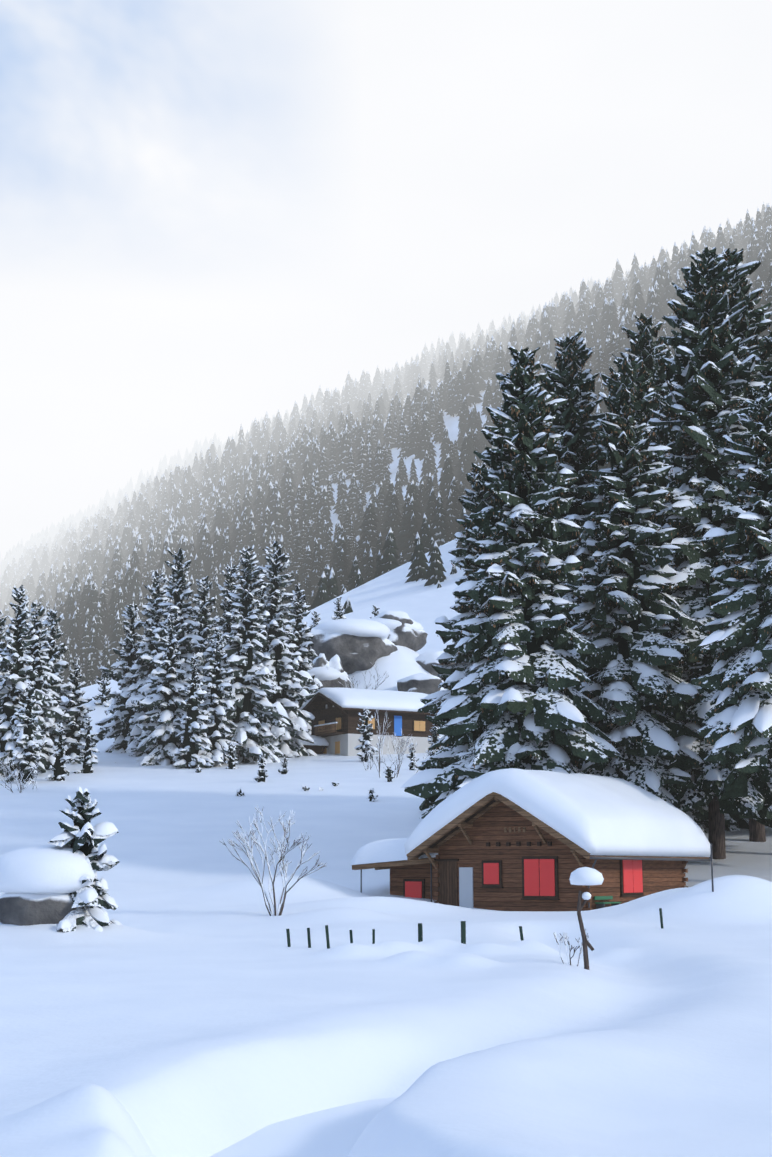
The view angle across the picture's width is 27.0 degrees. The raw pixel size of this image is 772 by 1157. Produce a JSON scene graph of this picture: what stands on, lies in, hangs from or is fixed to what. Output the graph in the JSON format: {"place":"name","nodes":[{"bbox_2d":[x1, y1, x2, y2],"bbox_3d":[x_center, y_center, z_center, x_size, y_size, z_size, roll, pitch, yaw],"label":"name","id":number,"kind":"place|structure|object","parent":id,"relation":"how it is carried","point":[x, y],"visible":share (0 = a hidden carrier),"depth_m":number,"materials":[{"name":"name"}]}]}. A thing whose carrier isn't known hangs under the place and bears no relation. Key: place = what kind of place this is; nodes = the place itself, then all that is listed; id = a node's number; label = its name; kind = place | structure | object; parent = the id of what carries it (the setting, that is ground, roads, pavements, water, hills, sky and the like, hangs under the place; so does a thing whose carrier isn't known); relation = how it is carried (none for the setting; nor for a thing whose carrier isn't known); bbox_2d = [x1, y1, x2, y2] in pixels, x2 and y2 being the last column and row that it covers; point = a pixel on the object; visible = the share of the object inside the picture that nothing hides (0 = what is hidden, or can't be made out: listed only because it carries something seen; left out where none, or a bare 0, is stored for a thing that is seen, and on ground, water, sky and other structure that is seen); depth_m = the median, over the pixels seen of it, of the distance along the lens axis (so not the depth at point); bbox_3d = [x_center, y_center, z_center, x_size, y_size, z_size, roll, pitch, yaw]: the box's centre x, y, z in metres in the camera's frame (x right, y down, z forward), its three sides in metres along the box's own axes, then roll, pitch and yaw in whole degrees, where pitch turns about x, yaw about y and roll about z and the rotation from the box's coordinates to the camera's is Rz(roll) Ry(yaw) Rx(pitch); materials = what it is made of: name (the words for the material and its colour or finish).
{"place":"outdoors","nodes":[
{"label":"outdoors","id":0,"kind":"place"},
{"bbox_2d":[295,735,328,745],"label":"shed roof snow","id":1,"kind":"structure","parent":0,"point":[320,741],"depth_m":159.87,"materials":[{"name":"white snow"}]},
{"bbox_2d":[299,687,428,711],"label":"roof snow","id":2,"kind":"structure","parent":0,"point":[375,699],"depth_m":159.93,"materials":[{"name":"white snow"}]},
{"bbox_2d":[0,263,771,1156],"bbox_3d":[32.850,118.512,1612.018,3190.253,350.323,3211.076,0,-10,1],"label":"ground","id":3,"kind":"structure","parent":0,"point":[186,1019],"depth_m":26.02,"materials":[{"name":"white snow"}]},
{"bbox_2d":[0,610,9,675],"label":"spruce","id":4,"kind":"object","parent":3,"relation":"on","point":[2,624],"visible":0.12,"depth_m":141.65,"materials":[{"name":"green plant"}]},
{"bbox_2d":[0,757,39,792],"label":"shrub","id":5,"kind":"object","parent":3,"relation":"on","point":[19,780],"visible":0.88,"depth_m":118.68,"materials":[{"name":"grey plant"}]},
{"bbox_2d":[0,893,76,925],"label":"boulder","id":6,"kind":"object","parent":3,"relation":"on","point":[23,909],"visible":0.5,"depth_m":47.79,"materials":[{"name":"grey stone"}]},
{"bbox_2d":[0,845,96,893],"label":"snow cap","id":7,"kind":"object","parent":6,"relation":"on","point":[41,869],"visible":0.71,"depth_m":47.89,"materials":[{"name":"white snow"}]},
{"bbox_2d":[22,600,70,769],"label":"spruce","id":8,"kind":"object","parent":3,"relation":"on","point":[39,665],"visible":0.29,"depth_m":142.72,"materials":[{"name":"green plant"}]},
{"bbox_2d":[45,723,72,780],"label":"spruce","id":9,"kind":"object","parent":3,"relation":"on","point":[59,766],"visible":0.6,"depth_m":129.28,"materials":[{"name":"green plant"}]},
{"bbox_2d":[41,608,80,763],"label":"spruce","id":10,"kind":"object","parent":3,"relation":"on","point":[56,652],"visible":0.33,"depth_m":150.44,"materials":[{"name":"green plant"}]},
{"bbox_2d":[53,659,99,763],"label":"spruce","id":11,"kind":"object","parent":3,"relation":"on","point":[73,725],"visible":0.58,"depth_m":149.75,"materials":[{"name":"green plant"}]},
{"bbox_2d":[48,786,121,932],"bbox_3d":[-9.289,8.975,48.820,2.761,5.273,3.020,-5,-12,20],"label":"spruce","id":12,"kind":"object","parent":3,"relation":"on","point":[84,836],"visible":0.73,"depth_m":48.59,"materials":[{"name":"plant"}]},
{"bbox_2d":[73,715,98,772],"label":"spruce","id":13,"kind":"object","parent":3,"relation":"on","point":[87,759],"visible":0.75,"depth_m":137.17,"materials":[{"name":"green plant"}]},
{"bbox_2d":[92,671,111,706],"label":"spruce","id":14,"kind":"object","parent":3,"relation":"on","point":[104,697],"visible":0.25,"depth_m":190.25,"materials":[{"name":"green plant"}]},
{"bbox_2d":[131,613,190,765],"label":"spruce","id":15,"kind":"object","parent":3,"relation":"on","point":[161,742],"visible":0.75,"depth_m":147.26,"materials":[{"name":"green plant"}]},
{"bbox_2d":[172,653,213,768],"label":"spruce","id":16,"kind":"object","parent":3,"relation":"on","point":[194,732],"visible":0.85,"depth_m":142.49,"materials":[{"name":"green plant"}]},
{"bbox_2d":[190,576,219,701],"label":"spruce","id":17,"kind":"object","parent":3,"relation":"on","point":[204,630],"visible":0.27,"depth_m":167.48,"materials":[{"name":"green plant"}]},
{"bbox_2d":[198,626,241,765],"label":"spruce","id":18,"kind":"object","parent":3,"relation":"on","point":[218,706],"visible":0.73,"depth_m":145.62,"materials":[{"name":"green plant"}]},
{"bbox_2d":[199,561,240,703],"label":"spruce","id":19,"kind":"object","parent":3,"relation":"on","point":[227,607],"visible":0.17,"depth_m":157.51,"materials":[{"name":"green plant"}]},
{"bbox_2d":[223,741,238,768],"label":"young fir","id":20,"kind":"object","parent":3,"relation":"on","point":[232,761],"visible":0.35,"depth_m":141.01,"materials":[{"name":"green plant"}]},
{"bbox_2d":[202,545,290,763],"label":"spruce","id":21,"kind":"object","parent":3,"relation":"on","point":[252,683],"visible":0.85,"depth_m":149.30,"materials":[{"name":"green plant"}]},
{"bbox_2d":[253,753,267,782],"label":"fir","id":22,"kind":"object","parent":3,"relation":"on","point":[261,776],"visible":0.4,"depth_m":126.94,"materials":[{"name":"green plant"}]},
{"bbox_2d":[256,582,268,652],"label":"spruce","id":23,"kind":"object","parent":3,"relation":"on","point":[262,600],"visible":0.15,"depth_m":172.10,"materials":[{"name":"green plant"}]},
{"bbox_2d":[219,805,326,915],"bbox_3d":[-4.053,10.351,58.594,2.703,4.226,3.934,9,-13,-40],"label":"shrub","id":24,"kind":"object","parent":3,"relation":"on","point":[280,861],"visible":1,"depth_m":58.62,"materials":[{"name":"grey plant"}]},
{"bbox_2d":[301,784,309,790],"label":"fir","id":25,"kind":"object","parent":3,"relation":"on","point":[305,788],"visible":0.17,"depth_m":118.69,"materials":[{"name":"green plant"}]},
{"bbox_2d":[309,611,320,660],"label":"spruce","id":26,"kind":"object","parent":3,"relation":"on","point":[315,620],"visible":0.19,"depth_m":186.57,"materials":[{"name":"green plant"}]},
{"bbox_2d":[303,745,327,753],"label":"shed","id":27,"kind":"structure","parent":3,"relation":"on","point":[316,749],"depth_m":159.93,"materials":[{"name":"brown wood"}]},
{"bbox_2d":[311,653,350,687],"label":"boulder","id":28,"kind":"object","parent":3,"relation":"on","point":[320,660],"visible":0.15,"depth_m":177.74,"materials":[{"name":"grey stone"}]},
{"bbox_2d":[306,667,347,680],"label":"snow cap","id":29,"kind":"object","parent":28,"relation":"attached to","point":[323,673],"visible":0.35,"depth_m":176.38,"materials":[{"name":"white snow"}]},
{"bbox_2d":[331,596,345,619],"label":"fir tree","id":30,"kind":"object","parent":3,"relation":"on","point":[338,612],"visible":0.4,"depth_m":187.69,"materials":[{"name":"green plant"}]},
{"bbox_2d":[308,628,397,673],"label":"boulder","id":31,"kind":"object","parent":3,"relation":"on","point":[354,653],"visible":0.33,"depth_m":183.61,"materials":[{"name":"grey stone"}]},
{"bbox_2d":[314,618,389,638],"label":"cap","id":32,"kind":"object","parent":31,"relation":"on","point":[361,627],"visible":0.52,"depth_m":184.03,"materials":[{"name":"white snow"}]},
{"bbox_2d":[338,663,388,689],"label":"bare shrub","id":33,"kind":"object","parent":3,"relation":"on","point":[352,684],"visible":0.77,"depth_m":175.68,"materials":[{"name":"brown plant"}]},
{"bbox_2d":[354,707,378,761],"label":"fir","id":34,"kind":"object","parent":3,"relation":"on","point":[364,730],"visible":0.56,"depth_m":149.14,"materials":[{"name":"green plant"}]},
{"bbox_2d":[302,692,438,755],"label":"chalet","id":35,"kind":"object","parent":3,"relation":"on","point":[334,725],"visible":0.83,"depth_m":159.97,"materials":[{"name":"brown wood"}]},
{"bbox_2d":[367,787,377,801],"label":"fir","id":36,"kind":"object","parent":3,"relation":"on","point":[371,797],"visible":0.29,"depth_m":110.58,"materials":[{"name":"green plant"}]},
{"bbox_2d":[370,605,380,617],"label":"fir tree","id":37,"kind":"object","parent":3,"relation":"on","point":[375,612],"visible":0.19,"depth_m":193.83,"materials":[{"name":"green plant"}]},
{"bbox_2d":[361,743,402,769],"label":"hill shrub","id":38,"kind":"object","parent":3,"relation":"on","point":[367,757],"visible":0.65,"depth_m":138.92,"materials":[{"name":"grey plant"}]},
{"bbox_2d":[367,709,408,777],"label":"hill shrub","id":39,"kind":"object","parent":3,"relation":"on","point":[379,759],"visible":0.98,"depth_m":130.82,"materials":[{"name":"grey plant"}]},
{"bbox_2d":[383,765,394,781],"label":"young fir","id":40,"kind":"object","parent":3,"relation":"on","point":[388,772],"visible":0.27,"depth_m":126.74,"materials":[{"name":"green plant"}]},
{"bbox_2d":[368,611,427,651],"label":"boulder","id":41,"kind":"object","parent":3,"relation":"on","point":[405,636],"visible":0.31,"depth_m":190.69,"materials":[{"name":"grey stone"}]},
{"bbox_2d":[370,618,423,630],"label":"snow","id":42,"kind":"structure","parent":41,"relation":"on","point":[391,624],"depth_m":190.69,"materials":[{"name":"white snow"}]},
{"bbox_2d":[406,743,418,769],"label":"fir","id":43,"kind":"object","parent":3,"relation":"on","point":[411,765],"visible":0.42,"depth_m":138.88,"materials":[{"name":"green plant"}]},
{"bbox_2d":[397,673,441,693],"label":"rock","id":44,"kind":"object","parent":3,"relation":"on","point":[422,683],"visible":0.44,"depth_m":176.68,"materials":[{"name":"grey stone"}]},
{"bbox_2d":[427,724,441,755],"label":"young fir","id":45,"kind":"object","parent":3,"relation":"on","point":[434,737],"visible":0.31,"depth_m":148.94,"materials":[{"name":"green plant"}]},
{"bbox_2d":[416,651,454,676],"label":"rock","id":46,"kind":"object","parent":3,"relation":"on","point":[425,660],"visible":0.25,"depth_m":185.16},
{"bbox_2d":[417,463,501,818],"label":"spruce","id":47,"kind":"object","parent":3,"relation":"on","point":[479,499],"visible":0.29,"depth_m":102.06,"materials":[{"name":"green plant"}]},
{"bbox_2d":[286,908,663,948],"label":"fence posts","id":48,"kind":"object","parent":3,"relation":"on","point":[463,932],"visible":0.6,"depth_m":43.95,"materials":[{"name":"grey"}]},
{"bbox_2d":[352,792,710,910],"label":"cabin","id":49,"kind":"object","parent":3,"relation":"on","point":[496,851],"visible":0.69,"depth_m":65.79,"materials":[{"name":"brown wood"}]},
{"bbox_2d":[553,928,588,965],"bbox_3d":[4.480,9.016,38.914,0.863,1.075,0.973,-6,-12,29],"label":"small shrub","id":50,"kind":"object","parent":3,"relation":"on","point":[564,936],"visible":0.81,"depth_m":39.07,"materials":[{"name":"grey plant"}]},
{"bbox_2d":[577,890,593,969],"bbox_3d":[4.791,8.529,38.537,0.414,2.058,0.140,1,-10,-6],"label":"crooked trunk","id":51,"kind":"object","parent":3,"relation":"on","point":[585,941],"visible":0.92,"depth_m":38.50,"materials":[{"name":"brown plant"}]},
{"bbox_2d":[569,867,603,884],"bbox_3d":[4.836,7.181,38.781,0.812,0.447,0.746,0,-10,1],"label":"snow cap","id":52,"kind":"object","parent":51,"relation":"on","point":[585,876],"visible":1,"depth_m":38.50,"materials":[{"name":"white snow"}]},
{"bbox_2d":[582,892,590,899],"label":"globe","id":53,"kind":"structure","parent":51,"relation":"on","point":[586,895],"depth_m":38.62,"materials":[{"name":"white glass"}]},
{"bbox_2d":[607,313,672,473],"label":"spruce","id":54,"kind":"object","parent":3,"relation":"on","point":[646,348],"visible":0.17,"depth_m":106.53,"materials":[{"name":"green plant"}]},
{"bbox_2d":[710,843,713,891],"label":"trail poles","id":55,"kind":"object","parent":3,"relation":"on","point":[712,868],"visible":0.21,"depth_m":54.44,"materials":[{"name":"metal"}]},
{"bbox_2d":[0,201,771,687],"bbox_3d":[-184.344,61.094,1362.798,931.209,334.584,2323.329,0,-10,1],"label":"forest mountain","id":56,"kind":"structure","parent":0,"point":[214,507],"depth_m":640.92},
{"bbox_2d":[0,538,771,1156],"bbox_3d":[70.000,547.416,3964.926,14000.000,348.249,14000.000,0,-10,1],"label":"ground","id":57,"kind":"structure","parent":0,"point":[174,824],"depth_m":100.99,"materials":[{"name":"white snow"}]},
{"bbox_2d":[0,585,48,776],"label":"spruce","id":58,"kind":"object","parent":57,"relation":"on","point":[13,685],"visible":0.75,"depth_m":135.35,"materials":[{"name":"green plant"}]},
{"bbox_2d":[5,679,47,783],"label":"spruce","id":59,"kind":"object","parent":57,"relation":"on","point":[24,757],"visible":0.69,"depth_m":127.47,"materials":[{"name":"green plant"}]},
{"bbox_2d":[95,601,145,752],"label":"spruce","id":60,"kind":"object","parent":57,"relation":"on","point":[117,726],"visible":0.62,"depth_m":164.99,"materials":[{"name":"green plant"}]},
{"bbox_2d":[125,569,168,756],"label":"spruce","id":61,"kind":"object","parent":57,"relation":"on","point":[147,650],"visible":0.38,"depth_m":160.39,"materials":[{"name":"green plant"}]},
{"bbox_2d":[136,547,209,762],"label":"spruce","id":62,"kind":"object","parent":57,"relation":"on","point":[179,592],"visible":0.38,"depth_m":152.91,"materials":[{"name":"green plant"}]},
{"bbox_2d":[195,765,202,772],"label":"young fir","id":63,"kind":"object","parent":57,"relation":"on","point":[198,770],"visible":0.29,"depth_m":136.94,"materials":[{"name":"green plant"}]},
{"bbox_2d":[236,787,243,796],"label":"young fir","id":64,"kind":"object","parent":57,"relation":"on","point":[240,793],"visible":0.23,"depth_m":114.79,"materials":[{"name":"green plant"}]},
{"bbox_2d":[278,757,288,773],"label":"young fir","id":65,"kind":"object","parent":57,"relation":"on","point":[284,770],"visible":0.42,"depth_m":134.91,"materials":[{"name":"green plant"}]},
{"bbox_2d":[257,541,316,757],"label":"spruce","id":66,"kind":"object","parent":57,"relation":"on","point":[280,665],"visible":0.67,"depth_m":157.98,"materials":[{"name":"green plant"}]},
{"bbox_2d":[283,584,322,734],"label":"spruce","id":67,"kind":"object","parent":57,"relation":"on","point":[300,641],"visible":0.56,"depth_m":172.87,"materials":[{"name":"green plant"}]},
{"bbox_2d":[377,728,433,773],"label":"hill shrub","id":68,"kind":"object","parent":57,"relation":"on","point":[402,742],"visible":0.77,"depth_m":135.25,"materials":[{"name":"grey plant"}]},
{"bbox_2d":[401,346,619,802],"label":"spruce","id":69,"kind":"object","parent":57,"relation":"on","point":[517,700],"visible":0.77,"depth_m":74.83,"materials":[{"name":"green plant"}]},
{"bbox_2d":[537,331,693,810],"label":"spruce","id":70,"kind":"object","parent":57,"relation":"on","point":[577,449],"visible":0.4,"depth_m":87.19,"materials":[{"name":"green plant"}]},
{"bbox_2d":[565,356,714,819],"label":"spruce","id":71,"kind":"object","parent":57,"relation":"on","point":[629,612],"visible":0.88,"depth_m":79.06,"materials":[{"name":"green plant"}]},
{"bbox_2d":[584,245,771,858],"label":"spruce","id":72,"kind":"object","parent":57,"relation":"on","point":[709,368],"visible":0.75,"depth_m":83.25,"materials":[{"name":"green plant"}]},
{"bbox_2d":[648,389,748,832],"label":"spruce","id":73,"kind":"object","parent":57,"relation":"on","point":[734,822],"visible":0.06,"depth_m":96.04,"materials":[{"name":"green plant"}]},
{"bbox_2d":[661,246,771,841],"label":"spruce","id":74,"kind":"object","parent":57,"relation":"on","point":[754,324],"visible":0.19,"depth_m":92.69,"materials":[{"name":"green plant"}]},
{"bbox_2d":[690,381,771,800],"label":"spruce","id":75,"kind":"object","parent":57,"relation":"on","point":[738,722],"visible":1,"depth_m":72.67,"materials":[{"name":"green plant"}]},
{"bbox_2d":[751,330,771,411],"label":"spruce","id":76,"kind":"object","parent":57,"relation":"on","point":[766,375],"visible":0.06,"depth_m":86.49,"materials":[{"name":"green plant"}]},
{"bbox_2d":[0,0,771,559],"label":"sky","id":77,"kind":"structure","parent":0,"point":[214,214],"materials":[{"name":"white"}]},
{"bbox_2d":[349,768,710,864],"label":"roof snow","id":78,"kind":"structure","parent":0,"point":[600,815],"depth_m":66.16,"materials":[{"name":"white snow"}]}
]}

